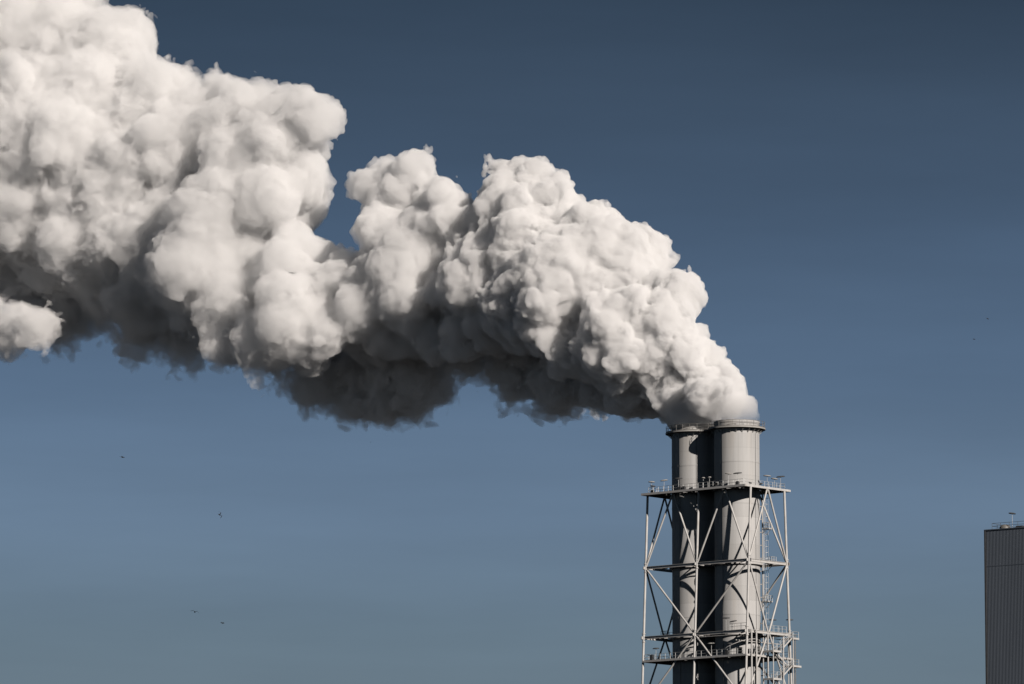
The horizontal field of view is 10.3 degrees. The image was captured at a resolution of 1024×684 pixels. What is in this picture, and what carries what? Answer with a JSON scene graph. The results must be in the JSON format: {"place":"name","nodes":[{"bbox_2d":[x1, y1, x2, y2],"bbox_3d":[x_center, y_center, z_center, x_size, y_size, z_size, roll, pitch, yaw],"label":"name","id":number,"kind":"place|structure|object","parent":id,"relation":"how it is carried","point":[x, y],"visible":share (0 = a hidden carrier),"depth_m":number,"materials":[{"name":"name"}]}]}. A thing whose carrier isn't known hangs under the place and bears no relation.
{"place":"outdoors","nodes":[
{"label":"outdoors","id":0,"kind":"place"},
{"bbox_2d":[0,0,1023,683],"label":"sky","id":1,"kind":"structure","parent":0,"point":[419,299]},
{"bbox_2d":[984,521,1023,683],"bbox_3d":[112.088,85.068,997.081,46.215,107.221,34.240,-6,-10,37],"label":"clad building","id":2,"kind":"structure","parent":0,"point":[1004,594],"depth_m":1000.59,"materials":[{"name":"metal"}]},
{"label":"ground","id":3,"kind":"structure","parent":0,"visible":0},
{"bbox_2d":[665,424,714,683],"bbox_3d":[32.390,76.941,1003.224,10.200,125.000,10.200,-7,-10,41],"label":"chimney","id":4,"kind":"object","parent":3,"relation":"on","point":[692,453],"visible":0.9,"depth_m":1005.61,"materials":[{"name":"grey concrete"}]},
{"bbox_2d":[641,478,796,683],"bbox_3d":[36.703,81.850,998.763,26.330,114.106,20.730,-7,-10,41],"label":"steel tower","id":5,"kind":"structure","parent":3,"relation":"on","point":[695,635],"depth_m":1000.26,"materials":[{"name":"grey metal"}]},
{"bbox_2d":[760,490,774,675],"bbox_3d":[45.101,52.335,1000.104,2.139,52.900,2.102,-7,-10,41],"label":"caged ladder","id":6,"kind":"object","parent":5,"relation":"attached to","point":[764,600],"visible":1,"depth_m":1001.51,"materials":[{"name":"metal"}]},
{"bbox_2d":[708,419,765,683],"bbox_3d":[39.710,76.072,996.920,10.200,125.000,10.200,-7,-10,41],"label":"chimney","id":7,"kind":"object","parent":3,"relation":"on","point":[736,445],"visible":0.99,"depth_m":999.44,"materials":[{"name":"grey concrete"}]},
{"bbox_2d":[763,631,800,683],"bbox_3d":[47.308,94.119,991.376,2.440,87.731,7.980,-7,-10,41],"label":"steel staircase","id":8,"kind":"structure","parent":3,"relation":"on","point":[776,651],"depth_m":996.16,"materials":[{"name":"grey metal"}]}
]}

